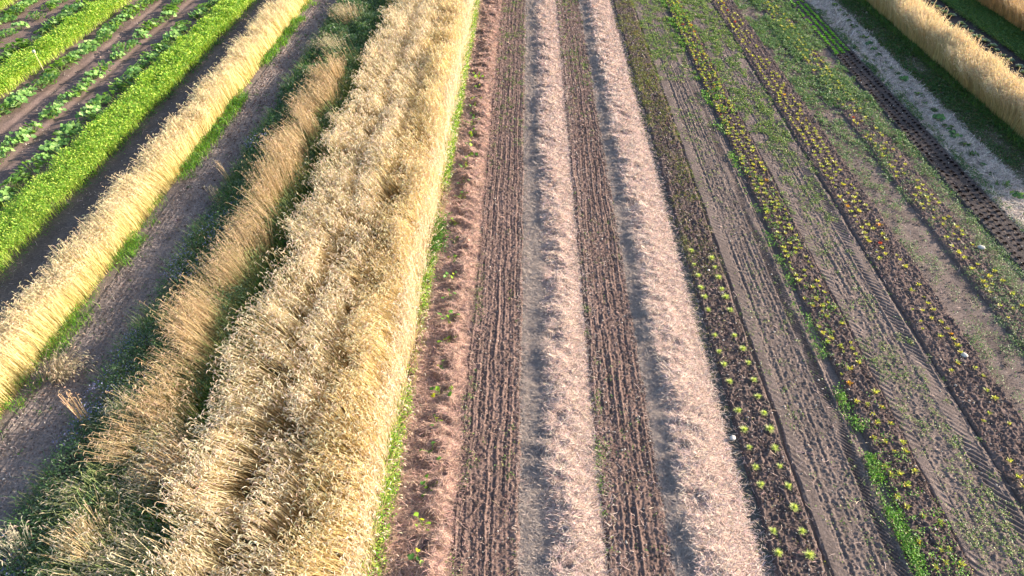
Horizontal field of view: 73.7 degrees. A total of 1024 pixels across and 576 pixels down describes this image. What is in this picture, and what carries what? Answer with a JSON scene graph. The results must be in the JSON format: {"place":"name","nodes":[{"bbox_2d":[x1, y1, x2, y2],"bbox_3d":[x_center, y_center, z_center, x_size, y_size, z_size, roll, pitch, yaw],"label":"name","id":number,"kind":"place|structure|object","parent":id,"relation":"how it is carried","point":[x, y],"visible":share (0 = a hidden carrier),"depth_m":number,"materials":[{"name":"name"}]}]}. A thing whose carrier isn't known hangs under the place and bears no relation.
{"place":"outdoors","nodes":[
{"label":"outdoors","id":0,"kind":"place"},
{"bbox_2d":[0,0,331,511],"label":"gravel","id":1,"kind":"structure","parent":0,"point":[94,209],"depth_m":26.83,"materials":[{"name":"stone"}]},
{"bbox_2d":[24,32,363,575],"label":"tall grass","id":2,"kind":"structure","parent":0,"point":[284,162],"depth_m":20.27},
{"bbox_2d":[0,0,1023,575],"bbox_3d":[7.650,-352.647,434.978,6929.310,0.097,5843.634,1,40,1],"label":"ground","id":3,"kind":"structure","parent":0,"point":[76,210],"depth_m":24.15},
{"bbox_2d":[0,190,16,207],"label":"pumpkin plant","id":4,"kind":"object","parent":3,"relation":"on","point":[8,196],"visible":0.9,"depth_m":24.98,"materials":[{"name":"green plant"}]},
{"bbox_2d":[0,13,17,22],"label":"pumpkin plant","id":5,"kind":"object","parent":3,"relation":"on","point":[6,16],"visible":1,"depth_m":39.52,"materials":[{"name":"green plant"}]},
{"bbox_2d":[0,186,18,200],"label":"pumpkin plant","id":6,"kind":"object","parent":3,"relation":"on","point":[6,188],"visible":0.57,"depth_m":25.47,"materials":[{"name":"green plant"}]},
{"bbox_2d":[0,101,20,114],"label":"pumpkin plant","id":7,"kind":"object","parent":3,"relation":"on","point":[6,106],"visible":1,"depth_m":30.65,"materials":[{"name":"green plant"}]},
{"bbox_2d":[0,138,23,148],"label":"pumpkin plant","id":8,"kind":"object","parent":3,"relation":"on","point":[12,142],"visible":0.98,"depth_m":28.34,"materials":[{"name":"green plant"}]},
{"bbox_2d":[1,41,26,51],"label":"pumpkin plant","id":9,"kind":"object","parent":3,"relation":"on","point":[8,45],"visible":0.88,"depth_m":36.10,"materials":[{"name":"green plant"}]},
{"bbox_2d":[3,5,24,15],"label":"pumpkin plant","id":10,"kind":"object","parent":3,"relation":"on","point":[17,10],"visible":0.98,"depth_m":40.33,"materials":[{"name":"green plant"}]},
{"bbox_2d":[0,176,32,191],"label":"pumpkin plant","id":11,"kind":"object","parent":3,"relation":"on","point":[11,179],"visible":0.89,"depth_m":25.83,"materials":[{"name":"green plant"}]},
{"bbox_2d":[4,95,29,107],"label":"pumpkin plant","id":12,"kind":"object","parent":3,"relation":"on","point":[13,99],"visible":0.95,"depth_m":31.10,"materials":[{"name":"green plant"}]},
{"bbox_2d":[8,21,29,30],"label":"pumpkin plant","id":13,"kind":"object","parent":3,"relation":"on","point":[21,24],"visible":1,"depth_m":38.64,"materials":[{"name":"green plant"}]},
{"bbox_2d":[0,516,39,575],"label":"grass tuft","id":14,"kind":"object","parent":3,"relation":"on","point":[14,533],"visible":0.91,"depth_m":14.39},
{"bbox_2d":[6,90,33,98],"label":"pumpkin plant","id":15,"kind":"object","parent":3,"relation":"on","point":[20,92],"visible":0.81,"depth_m":31.75,"materials":[{"name":"green plant"}]},
{"bbox_2d":[5,127,36,141],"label":"pumpkin plant","id":16,"kind":"object","parent":3,"relation":"on","point":[22,134],"visible":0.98,"depth_m":28.61,"materials":[{"name":"green plant"}]},
{"bbox_2d":[10,38,31,47],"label":"pumpkin plant","id":17,"kind":"object","parent":3,"relation":"on","point":[26,41],"visible":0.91,"depth_m":36.47,"materials":[{"name":"green plant"}]},
{"bbox_2d":[10,171,32,182],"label":"pumpkin plant","id":18,"kind":"object","parent":3,"relation":"on","point":[20,173],"visible":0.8,"depth_m":26.36,"materials":[{"name":"green plant"}]},
{"bbox_2d":[13,158,47,173],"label":"pumpkin plant","id":19,"kind":"object","parent":3,"relation":"on","point":[37,170],"visible":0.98,"depth_m":26.77,"materials":[{"name":"green plant"}]},
{"bbox_2d":[19,121,42,134],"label":"pumpkin plant","id":20,"kind":"object","parent":3,"relation":"on","point":[39,125],"visible":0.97,"depth_m":29.26,"materials":[{"name":"green plant"}]},
{"bbox_2d":[25,10,46,19],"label":"pumpkin plant","id":21,"kind":"object","parent":3,"relation":"on","point":[37,16],"visible":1,"depth_m":39.87,"materials":[{"name":"green plant"}]},
{"bbox_2d":[25,77,54,88],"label":"pumpkin plant","id":22,"kind":"object","parent":3,"relation":"on","point":[42,82],"visible":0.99,"depth_m":32.61,"materials":[{"name":"green plant"}]},
{"bbox_2d":[30,153,54,165],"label":"pumpkin plant","id":23,"kind":"object","parent":3,"relation":"on","point":[45,156],"visible":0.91,"depth_m":27.39,"materials":[{"name":"green plant"}]},
{"bbox_2d":[32,143,62,155],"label":"pumpkin plant","id":24,"kind":"object","parent":3,"relation":"on","point":[45,148],"visible":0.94,"depth_m":27.78,"materials":[{"name":"green plant"}]},
{"bbox_2d":[38,107,58,120],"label":"pumpkin plant","id":25,"kind":"object","parent":3,"relation":"on","point":[45,113],"visible":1,"depth_m":30.21,"materials":[{"name":"green plant"}]},
{"bbox_2d":[39,72,59,83],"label":"pumpkin plant","id":26,"kind":"object","parent":3,"relation":"on","point":[50,76],"visible":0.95,"depth_m":33.06,"materials":[{"name":"green plant"}]},
{"bbox_2d":[42,102,66,112],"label":"pumpkin plant","id":27,"kind":"object","parent":3,"relation":"on","point":[55,107],"visible":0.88,"depth_m":30.68,"materials":[{"name":"green plant"}]},
{"bbox_2d":[44,136,70,148],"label":"pumpkin plant","id":28,"kind":"object","parent":3,"relation":"on","point":[60,141],"visible":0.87,"depth_m":28.19,"materials":[{"name":"green plant"}]},
{"bbox_2d":[50,129,79,143],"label":"pumpkin plant","id":29,"kind":"object","parent":3,"relation":"on","point":[60,134],"visible":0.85,"depth_m":28.59,"materials":[{"name":"green plant"}]},
{"bbox_2d":[0,0,131,97],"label":"green manure","id":30,"kind":"object","parent":3,"relation":"on","point":[24,61],"visible":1,"depth_m":35.89,"materials":[{"name":"green plant"}]},
{"bbox_2d":[54,56,79,67],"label":"pumpkin plant","id":31,"kind":"object","parent":3,"relation":"on","point":[72,59],"visible":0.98,"depth_m":34.60,"materials":[{"name":"green plant"}]},
{"bbox_2d":[54,122,82,134],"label":"pumpkin plant","id":32,"kind":"object","parent":3,"relation":"on","point":[67,127],"visible":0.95,"depth_m":29.12,"materials":[{"name":"green plant"}]},
{"bbox_2d":[57,92,79,102],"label":"pumpkin plant","id":33,"kind":"object","parent":3,"relation":"on","point":[68,94],"visible":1,"depth_m":31.67,"materials":[{"name":"green plant"}]},
{"bbox_2d":[61,4,79,12],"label":"pumpkin plant","id":34,"kind":"object","parent":3,"relation":"on","point":[71,7],"visible":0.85,"depth_m":40.42,"materials":[{"name":"green plant"}]},
{"bbox_2d":[27,460,116,523],"bbox_3d":[-9.840,4.702,15.374,1.521,0.890,1.602,1,40,1],"label":"grass tuft","id":35,"kind":"object","parent":3,"relation":"on","point":[70,494],"visible":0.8,"depth_m":15.31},
{"bbox_2d":[58,387,90,427],"bbox_3d":[-10.957,2.999,17.143,0.579,1.183,0.498,1,40,1],"label":"grass tuft","id":36,"kind":"object","parent":3,"relation":"on","point":[72,408],"visible":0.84,"depth_m":17.03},
{"bbox_2d":[29,484,119,575],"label":"grass tuft","id":37,"kind":"object","parent":3,"relation":"on","point":[79,537],"visible":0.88,"depth_m":14.19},
{"bbox_2d":[68,49,85,58],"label":"pumpkin plant","id":38,"kind":"object","parent":3,"relation":"on","point":[75,52],"visible":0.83,"depth_m":35.43,"materials":[{"name":"green plant"}]},
{"bbox_2d":[66,84,87,96],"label":"pumpkin plant","id":39,"kind":"object","parent":3,"relation":"on","point":[79,88],"visible":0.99,"depth_m":32.07,"materials":[{"name":"green plant"}]},
{"bbox_2d":[77,44,96,53],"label":"pumpkin plant","id":40,"kind":"object","parent":3,"relation":"on","point":[91,47],"visible":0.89,"depth_m":36.02,"materials":[{"name":"green plant"}]},
{"bbox_2d":[75,104,102,119],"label":"pumpkin plant","id":41,"kind":"object","parent":3,"relation":"on","point":[93,108],"visible":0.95,"depth_m":30.37,"materials":[{"name":"green plant"}]},
{"bbox_2d":[77,40,100,48],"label":"pumpkin plant","id":42,"kind":"object","parent":3,"relation":"on","point":[86,42],"visible":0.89,"depth_m":36.55,"materials":[{"name":"green plant"}]},
{"bbox_2d":[82,70,103,79],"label":"pumpkin plant","id":43,"kind":"object","parent":3,"relation":"on","point":[95,73],"visible":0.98,"depth_m":33.43,"materials":[{"name":"green plant"}]},
{"bbox_2d":[88,93,111,105],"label":"pumpkin plant","id":44,"kind":"object","parent":3,"relation":"on","point":[98,98],"visible":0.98,"depth_m":31.33,"materials":[{"name":"green plant"}]},
{"bbox_2d":[100,22,118,31],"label":"pumpkin plant","id":45,"kind":"object","parent":3,"relation":"on","point":[112,28],"visible":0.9,"depth_m":38.15,"materials":[{"name":"green plant"}]},
{"bbox_2d":[53,504,170,575],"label":"grass tuft","id":46,"kind":"object","parent":3,"relation":"on","point":[119,540],"visible":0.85,"depth_m":14.16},
{"bbox_2d":[80,377,145,429],"bbox_3d":[-9.941,3.050,17.209,1.647,1.020,1.421,-16,43,-18],"label":"grass tuft","id":47,"kind":"object","parent":3,"relation":"on","point":[111,410],"visible":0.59,"depth_m":16.99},
{"bbox_2d":[109,51,125,59],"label":"pumpkin plant","id":48,"kind":"object","parent":3,"relation":"on","point":[113,54],"visible":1,"depth_m":35.35,"materials":[{"name":"green plant"}]},
{"bbox_2d":[109,82,129,92],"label":"pumpkin plant","id":49,"kind":"object","parent":3,"relation":"on","point":[119,87],"visible":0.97,"depth_m":32.36,"materials":[{"name":"green plant"}]},
{"bbox_2d":[108,78,132,87],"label":"pumpkin plant","id":50,"kind":"object","parent":3,"relation":"on","point":[128,81],"visible":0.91,"depth_m":32.75,"materials":[{"name":"green plant"}]},
{"bbox_2d":[111,41,132,51],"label":"pumpkin plant","id":51,"kind":"object","parent":3,"relation":"on","point":[119,43],"visible":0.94,"depth_m":36.11,"materials":[{"name":"green plant"}]},
{"bbox_2d":[0,0,254,271],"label":"green manure","id":52,"kind":"object","parent":3,"relation":"on","point":[153,83],"visible":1,"depth_m":28.63,"materials":[{"name":"green plant"}]},
{"bbox_2d":[116,72,140,83],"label":"pumpkin plant","id":53,"kind":"object","parent":3,"relation":"on","point":[129,77],"visible":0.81,"depth_m":33.11,"materials":[{"name":"green plant"}]},
{"bbox_2d":[121,3,140,13],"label":"pumpkin plant","id":54,"kind":"object","parent":3,"relation":"on","point":[131,5],"visible":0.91,"depth_m":40.50,"materials":[{"name":"green plant"}]},
{"bbox_2d":[99,459,169,517],"bbox_3d":[-8.405,4.558,15.465,1.557,0.990,1.505,1,40,1],"label":"grass tuft","id":55,"kind":"object","parent":3,"relation":"on","point":[130,484],"visible":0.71,"depth_m":15.31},
{"bbox_2d":[124,66,144,77],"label":"pumpkin plant","id":56,"kind":"object","parent":3,"relation":"on","point":[135,70],"visible":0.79,"depth_m":33.61,"materials":[{"name":"green plant"}]},
{"bbox_2d":[132,30,151,38],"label":"pumpkin plant","id":57,"kind":"object","parent":3,"relation":"on","point":[143,34],"visible":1,"depth_m":37.49,"materials":[{"name":"green plant"}]},
{"bbox_2d":[139,21,156,30],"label":"pumpkin plant","id":58,"kind":"object","parent":3,"relation":"on","point":[148,26],"visible":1,"depth_m":38.43,"materials":[{"name":"green plant"}]},
{"bbox_2d":[138,53,159,63],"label":"pumpkin plant","id":59,"kind":"object","parent":3,"relation":"on","point":[150,57],"visible":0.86,"depth_m":34.87,"materials":[{"name":"green plant"}]},
{"bbox_2d":[0,0,307,417],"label":"rye strip","id":60,"kind":"object","parent":3,"relation":"on","point":[232,72],"visible":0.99,"depth_m":23.71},
{"bbox_2d":[0,0,316,435],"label":"weeds","id":61,"kind":"object","parent":3,"relation":"on","point":[214,132],"visible":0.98,"depth_m":26.78,"materials":[{"name":"green plant"}]},
{"bbox_2d":[100,422,218,514],"bbox_3d":[-7.977,4.149,15.682,2.371,1.332,2.224,1,40,1],"label":"grass tuft","id":62,"kind":"object","parent":3,"relation":"on","point":[155,476],"visible":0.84,"depth_m":15.56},
{"bbox_2d":[150,44,169,53],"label":"pumpkin plant","id":63,"kind":"object","parent":3,"relation":"on","point":[160,47],"visible":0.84,"depth_m":35.95,"materials":[{"name":"green plant"}]},
{"bbox_2d":[116,396,212,466],"bbox_3d":[-8.463,3.560,16.521,2.090,1.138,1.858,-16,43,-17],"label":"grass tuft","id":64,"kind":"object","parent":3,"relation":"on","point":[163,430],"visible":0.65,"depth_m":16.43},
{"bbox_2d":[157,10,176,17],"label":"pumpkin plant","id":65,"kind":"object","parent":3,"relation":"on","point":[169,12],"visible":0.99,"depth_m":40.00,"materials":[{"name":"green plant"}]},
{"bbox_2d":[0,0,339,542],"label":"tilled bed","id":66,"kind":"object","parent":3,"relation":"on","point":[44,437],"visible":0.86,"depth_m":20.93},
{"bbox_2d":[23,333,97,388],"bbox_3d":[-12.083,2.163,18.350,1.736,0.889,1.821,-24,46,-25],"label":"grass tuft","id":67,"kind":"object","parent":66,"relation":"on","point":[53,375],"visible":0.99,"depth_m":18.39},
{"bbox_2d":[2,1,332,527],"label":"weeds","id":68,"kind":"object","parent":66,"relation":"on","point":[148,255],"visible":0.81,"depth_m":21.78,"materials":[{"name":"green plant"}]},
{"bbox_2d":[162,31,181,41],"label":"pumpkin plant","id":69,"kind":"object","parent":3,"relation":"on","point":[172,35],"visible":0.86,"depth_m":37.17,"materials":[{"name":"green plant"}]},
{"bbox_2d":[0,0,389,575],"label":"weeds","id":70,"kind":"object","parent":3,"relation":"on","point":[355,30],"visible":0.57,"depth_m":19.96,"materials":[{"name":"green plant"}]},
{"bbox_2d":[0,128,305,575],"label":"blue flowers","id":71,"kind":"object","parent":70,"relation":"on","point":[89,411],"visible":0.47,"depth_m":18.45,"materials":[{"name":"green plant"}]},
{"bbox_2d":[188,9,203,18],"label":"pumpkin plant","id":72,"kind":"object","parent":3,"relation":"on","point":[194,12],"visible":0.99,"depth_m":40.00,"materials":[{"name":"green plant"}]},
{"bbox_2d":[0,0,451,575],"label":"undergrowth","id":73,"kind":"object","parent":3,"relation":"on","point":[148,528],"visible":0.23,"depth_m":17.32,"materials":[{"name":"beige plant"}]},
{"bbox_2d":[106,0,474,575],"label":"rye stand","id":74,"kind":"object","parent":3,"relation":"on","point":[410,31],"visible":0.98,"depth_m":18.64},
{"bbox_2d":[304,31,348,56],"bbox_3d":[-9.509,-12.479,35.232,2.357,1.252,2.118,1,40,1],"label":"grass tuft","id":75,"kind":"object","parent":3,"relation":"on","point":[332,40],"visible":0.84,"depth_m":35.02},
{"bbox_2d":[324,0,364,24],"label":"grass tuft","id":76,"kind":"object","parent":3,"relation":"on","point":[339,11],"visible":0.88,"depth_m":38.16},
{"bbox_2d":[357,0,479,575],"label":"weeds","id":77,"kind":"object","parent":3,"relation":"on","point":[453,126],"visible":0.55,"depth_m":18.01,"materials":[{"name":"green plant"}]},
{"bbox_2d":[360,0,482,575],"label":"stray stalks","id":78,"kind":"object","parent":3,"relation":"on","point":[437,224],"visible":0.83,"depth_m":20.72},
{"bbox_2d":[372,0,503,575],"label":"straw mulch","id":79,"kind":"object","parent":3,"relation":"on","point":[434,506],"visible":0.88,"depth_m":19.02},
{"bbox_2d":[407,548,423,565],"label":"squash plant","id":80,"kind":"object","parent":79,"relation":"on","point":[411,556],"visible":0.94,"depth_m":14.51,"materials":[{"name":"green plant"}]},
{"bbox_2d":[425,210,451,279],"bbox_3d":[-2.518,-1.452,23.001,0.902,0.332,3.932,1,40,1],"label":"clover patch","id":81,"kind":"object","parent":79,"relation":"on","point":[439,236],"visible":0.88,"depth_m":23.20,"materials":[{"name":"green plant"}]},
{"bbox_2d":[445,0,526,575],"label":"weeds","id":82,"kind":"object","parent":3,"relation":"on","point":[505,233],"visible":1,"depth_m":27.20,"materials":[{"name":"green plant"}]},
{"bbox_2d":[451,0,525,575],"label":"tilled bed","id":83,"kind":"object","parent":3,"relation":"on","point":[510,315],"visible":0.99,"depth_m":18.87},
{"bbox_2d":[0,0,1023,575],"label":"soil clods","id":84,"kind":"object","parent":3,"relation":"on","point":[656,112],"visible":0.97,"depth_m":23.93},
{"bbox_2d":[1,0,1023,575],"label":"loose straw","id":85,"kind":"object","parent":3,"relation":"on","point":[585,294],"visible":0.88,"depth_m":21.06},
{"bbox_2d":[513,0,611,575],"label":"straw mulch","id":86,"kind":"object","parent":3,"relation":"on","point":[563,532],"visible":0.99,"depth_m":19.14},
{"bbox_2d":[556,0,666,556],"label":"weeds","id":87,"kind":"object","parent":3,"relation":"on","point":[583,63],"visible":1,"depth_m":19.02,"materials":[{"name":"green plant"}]},
{"bbox_2d":[556,0,674,575],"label":"tilled bed","id":88,"kind":"object","parent":3,"relation":"on","point":[618,500],"visible":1,"depth_m":18.90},
{"bbox_2d":[577,0,769,575],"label":"straw mulch","id":89,"kind":"object","parent":3,"relation":"on","point":[712,530],"visible":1,"depth_m":19.17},
{"bbox_2d":[610,0,826,573],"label":"weeds","id":90,"kind":"object","parent":3,"relation":"on","point":[653,86],"visible":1,"depth_m":30.73,"materials":[{"name":"green plant"}]},
{"bbox_2d":[613,0,826,575],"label":"tilled bed","id":91,"kind":"object","parent":3,"relation":"on","point":[767,504],"visible":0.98,"depth_m":18.33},
{"bbox_2d":[631,0,902,575],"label":"weeds","id":92,"kind":"object","parent":3,"relation":"on","point":[651,34],"visible":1,"depth_m":34.67,"materials":[{"name":"green plant"}]},
{"bbox_2d":[632,0,918,575],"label":"tyre track","id":93,"kind":"structure","parent":3,"relation":"on","point":[827,540],"depth_m":19.00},
{"bbox_2d":[660,0,978,575],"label":"weeds","id":94,"kind":"object","parent":3,"relation":"on","point":[913,551],"visible":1,"depth_m":16.55,"materials":[{"name":"green plant"}]},
{"bbox_2d":[664,0,975,575],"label":"tilled bed","id":95,"kind":"object","parent":3,"relation":"on","point":[864,414],"visible":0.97,"depth_m":18.69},
{"bbox_2d":[450,0,1023,575],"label":"gravel","id":96,"kind":"structure","parent":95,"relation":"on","point":[734,296],"depth_m":20.88,"materials":[{"name":"stone"}]},
{"bbox_2d":[681,0,1023,575],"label":"tyre track","id":97,"kind":"structure","parent":3,"relation":"on","point":[934,383],"depth_m":19.00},
{"bbox_2d":[681,0,1023,575],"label":"weeds","id":98,"kind":"object","parent":3,"relation":"on","point":[763,107],"visible":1,"depth_m":26.39,"materials":[{"name":"green plant"}]},
{"bbox_2d":[710,0,1023,509],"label":"tilled bed","id":99,"kind":"object","parent":3,"relation":"on","point":[1008,433],"visible":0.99,"depth_m":20.90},
{"bbox_2d":[667,0,900,161],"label":"chard rows","id":100,"kind":"object","parent":99,"relation":"on","point":[779,101],"visible":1,"depth_m":33.58,"materials":[{"name":"green plant"}]},
{"bbox_2d":[734,0,1023,417],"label":"weeds","id":101,"kind":"object","parent":3,"relation":"on","point":[763,30],"visible":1,"depth_m":29.96,"materials":[{"name":"green plant"}]},
{"bbox_2d":[752,0,1023,342],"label":"weeds","id":102,"kind":"object","parent":3,"relation":"on","point":[790,11],"visible":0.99,"depth_m":31.09,"materials":[{"name":"green plant"}]},
{"bbox_2d":[756,0,1023,350],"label":"tilled bed","id":103,"kind":"object","parent":3,"relation":"on","point":[958,260],"visible":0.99,"depth_m":24.14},
{"bbox_2d":[787,0,1023,273],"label":"tilled bed","id":104,"kind":"object","parent":3,"relation":"on","point":[960,184],"visible":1,"depth_m":27.99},
{"bbox_2d":[805,0,1023,230],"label":"straw mulch","id":105,"kind":"object","parent":3,"relation":"on","point":[999,173],"visible":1,"depth_m":30.30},
{"bbox_2d":[810,4,1023,230],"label":"weeds","id":106,"kind":"object","parent":3,"relation":"on","point":[871,66],"visible":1,"depth_m":30.70,"materials":[{"name":"green plant"}]},
{"bbox_2d":[834,0,1023,183],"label":"grass","id":107,"kind":"structure","parent":3,"relation":"on","point":[967,98],"depth_m":32.85,"materials":[{"name":"green plant"}]},
{"bbox_2d":[866,0,1023,137],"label":"rye strip","id":108,"kind":"object","parent":3,"relation":"on","point":[980,75],"visible":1,"depth_m":32.72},
{"bbox_2d":[940,0,1023,58],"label":"grass","id":109,"kind":"structure","parent":3,"relation":"on","point":[1004,33],"depth_m":39.18,"materials":[{"name":"green plant"}]},
{"bbox_2d":[978,0,1023,30],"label":"rye strip","id":110,"kind":"object","parent":3,"relation":"on","point":[1012,11],"visible":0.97,"depth_m":39.28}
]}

